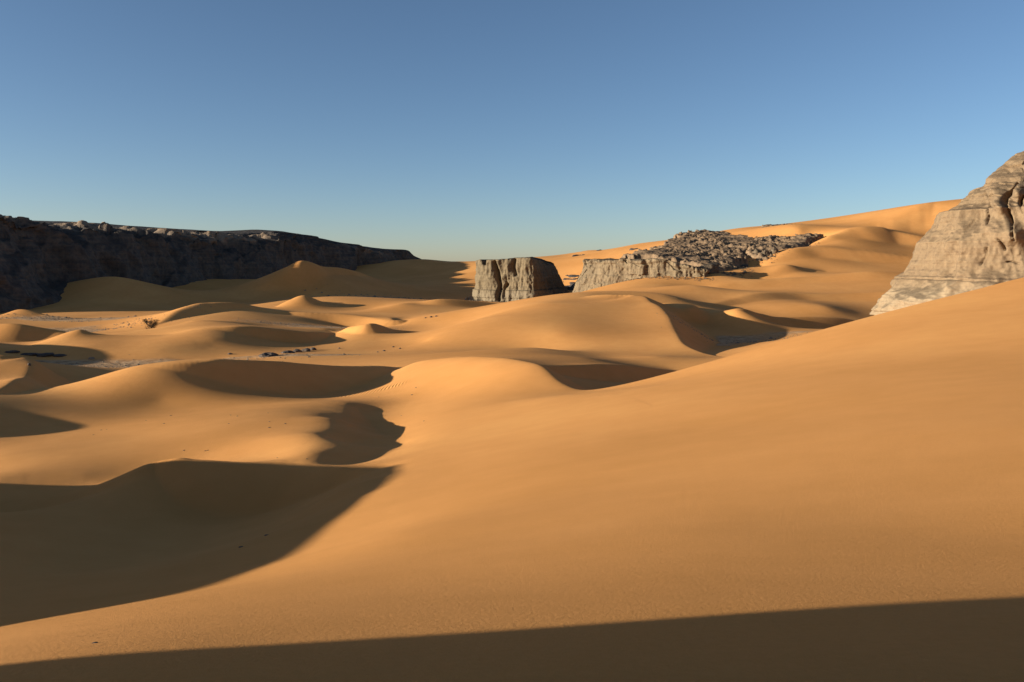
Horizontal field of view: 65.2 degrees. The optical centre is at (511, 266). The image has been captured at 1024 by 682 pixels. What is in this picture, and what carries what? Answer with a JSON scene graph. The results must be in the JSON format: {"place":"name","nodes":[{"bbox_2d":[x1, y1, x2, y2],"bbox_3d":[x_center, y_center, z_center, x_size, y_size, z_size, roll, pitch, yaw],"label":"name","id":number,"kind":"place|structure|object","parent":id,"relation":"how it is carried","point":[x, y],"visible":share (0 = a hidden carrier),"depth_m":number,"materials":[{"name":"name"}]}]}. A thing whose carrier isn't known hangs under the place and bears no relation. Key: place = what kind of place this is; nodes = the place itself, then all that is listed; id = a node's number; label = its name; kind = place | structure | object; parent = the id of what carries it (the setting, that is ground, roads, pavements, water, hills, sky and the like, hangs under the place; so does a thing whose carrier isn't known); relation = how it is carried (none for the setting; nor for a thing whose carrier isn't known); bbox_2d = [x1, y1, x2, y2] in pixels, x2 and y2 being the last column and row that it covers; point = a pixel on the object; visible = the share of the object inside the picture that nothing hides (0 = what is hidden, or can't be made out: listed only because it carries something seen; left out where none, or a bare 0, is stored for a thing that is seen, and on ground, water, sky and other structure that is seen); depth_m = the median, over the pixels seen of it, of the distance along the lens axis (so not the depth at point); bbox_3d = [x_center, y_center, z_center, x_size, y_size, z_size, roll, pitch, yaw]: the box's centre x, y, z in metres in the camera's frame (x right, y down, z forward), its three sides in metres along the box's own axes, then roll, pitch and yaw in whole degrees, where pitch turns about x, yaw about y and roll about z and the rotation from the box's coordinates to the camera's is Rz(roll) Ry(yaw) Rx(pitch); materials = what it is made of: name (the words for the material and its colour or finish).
{"place":"outdoors","nodes":[
{"label":"outdoors","id":0,"kind":"place"},
{"bbox_2d":[0,199,1023,681],"bbox_3d":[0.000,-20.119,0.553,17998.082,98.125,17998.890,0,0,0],"label":"dunes","id":1,"kind":"structure","parent":0,"point":[626,481],"depth_m":36.70,"materials":[{"name":"orange sand"}]},
{"bbox_2d":[5,350,19,352],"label":"dark rock","id":2,"kind":"object","parent":1,"relation":"on","point":[13,351],"visible":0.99,"depth_m":214.81,"materials":[{"name":"stone"}]},
{"bbox_2d":[20,353,36,355],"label":"dark rock","id":3,"kind":"object","parent":1,"relation":"on","point":[30,354],"visible":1,"depth_m":214.46,"materials":[{"name":"stone"}]},
{"bbox_2d":[36,352,53,356],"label":"dark rock","id":4,"kind":"object","parent":1,"relation":"on","point":[44,354],"visible":1,"depth_m":214.86,"materials":[{"name":"stone"}]},
{"bbox_2d":[54,354,65,356],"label":"dark rock","id":5,"kind":"object","parent":1,"relation":"on","point":[58,355],"visible":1,"depth_m":215.02,"materials":[{"name":"stone"}]},
{"bbox_2d":[143,318,159,328],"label":"desert bush","id":6,"kind":"object","parent":1,"relation":"on","point":[150,321],"visible":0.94,"depth_m":299.51,"materials":[{"name":"brown plant"}]},
{"bbox_2d":[0,214,419,312],"bbox_3d":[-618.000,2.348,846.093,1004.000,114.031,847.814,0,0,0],"label":"rock plateau","id":7,"kind":"structure","parent":1,"relation":"on","point":[43,263],"depth_m":669.83,"materials":[{"name":"grey stone"}]},
{"bbox_2d":[258,352,278,356],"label":"flat rock","id":8,"kind":"object","parent":1,"relation":"on","point":[267,354],"visible":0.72,"depth_m":210.66,"materials":[{"name":"stone"}]},
{"bbox_2d":[280,350,294,352],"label":"rock slab","id":9,"kind":"object","parent":1,"relation":"on","point":[288,351],"visible":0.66,"depth_m":225.50,"materials":[{"name":"stone"}]},
{"bbox_2d":[1,288,812,367],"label":"gravel","id":10,"kind":"structure","parent":1,"relation":"on","point":[288,324],"depth_m":332.40,"materials":[{"name":"gravel"}]},
{"bbox_2d":[472,257,568,301],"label":"rock butte","id":11,"kind":"object","parent":1,"relation":"on","point":[509,279],"visible":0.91,"depth_m":581.03,"materials":[{"name":"beige stone"}]},
{"bbox_2d":[563,275,579,291],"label":"dark outcrop","id":12,"kind":"object","parent":1,"relation":"on","point":[570,286],"visible":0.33,"depth_m":743.37,"materials":[{"name":"black stone"}]},
{"bbox_2d":[571,258,709,292],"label":"rock ledge","id":13,"kind":"object","parent":1,"relation":"on","point":[596,273],"visible":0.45,"depth_m":522.91,"materials":[{"name":"beige stone"}]},
{"bbox_2d":[482,242,818,301],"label":"scree","id":14,"kind":"structure","parent":1,"relation":"on","point":[743,272],"depth_m":522.79,"materials":[{"name":"stone"}]},
{"bbox_2d":[621,229,756,270],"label":"rocky hillside","id":15,"kind":"structure","parent":1,"relation":"on","point":[725,250],"depth_m":615.41,"materials":[{"name":"grey stone"}]},
{"bbox_2d":[699,263,718,273],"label":"end block","id":16,"kind":"structure","parent":1,"relation":"on","point":[713,267],"depth_m":514.66,"materials":[{"name":"grey stone"}]},
{"bbox_2d":[761,250,769,255],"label":"rounded block","id":17,"kind":"structure","parent":1,"relation":"on","point":[765,252],"depth_m":588.41,"materials":[{"name":"grey stone"}]},
{"bbox_2d":[745,223,821,260],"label":"rocky spur","id":18,"kind":"structure","parent":1,"relation":"on","point":[768,243],"depth_m":641.15,"materials":[{"name":"grey stone"}]},
{"bbox_2d":[770,247,779,253],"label":"rounded block","id":19,"kind":"structure","parent":18,"relation":"on","point":[774,250],"depth_m":589.38,"materials":[{"name":"grey stone"}]},
{"bbox_2d":[869,151,1023,314],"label":"rock cliff","id":20,"kind":"structure","parent":1,"relation":"on","point":[973,239],"depth_m":222.04,"materials":[{"name":"beige stone"}]},
{"bbox_2d":[0,0,1023,260],"label":"sky","id":21,"kind":"structure","parent":0,"point":[442,130],"materials":[{"name":"blue"}]}
]}

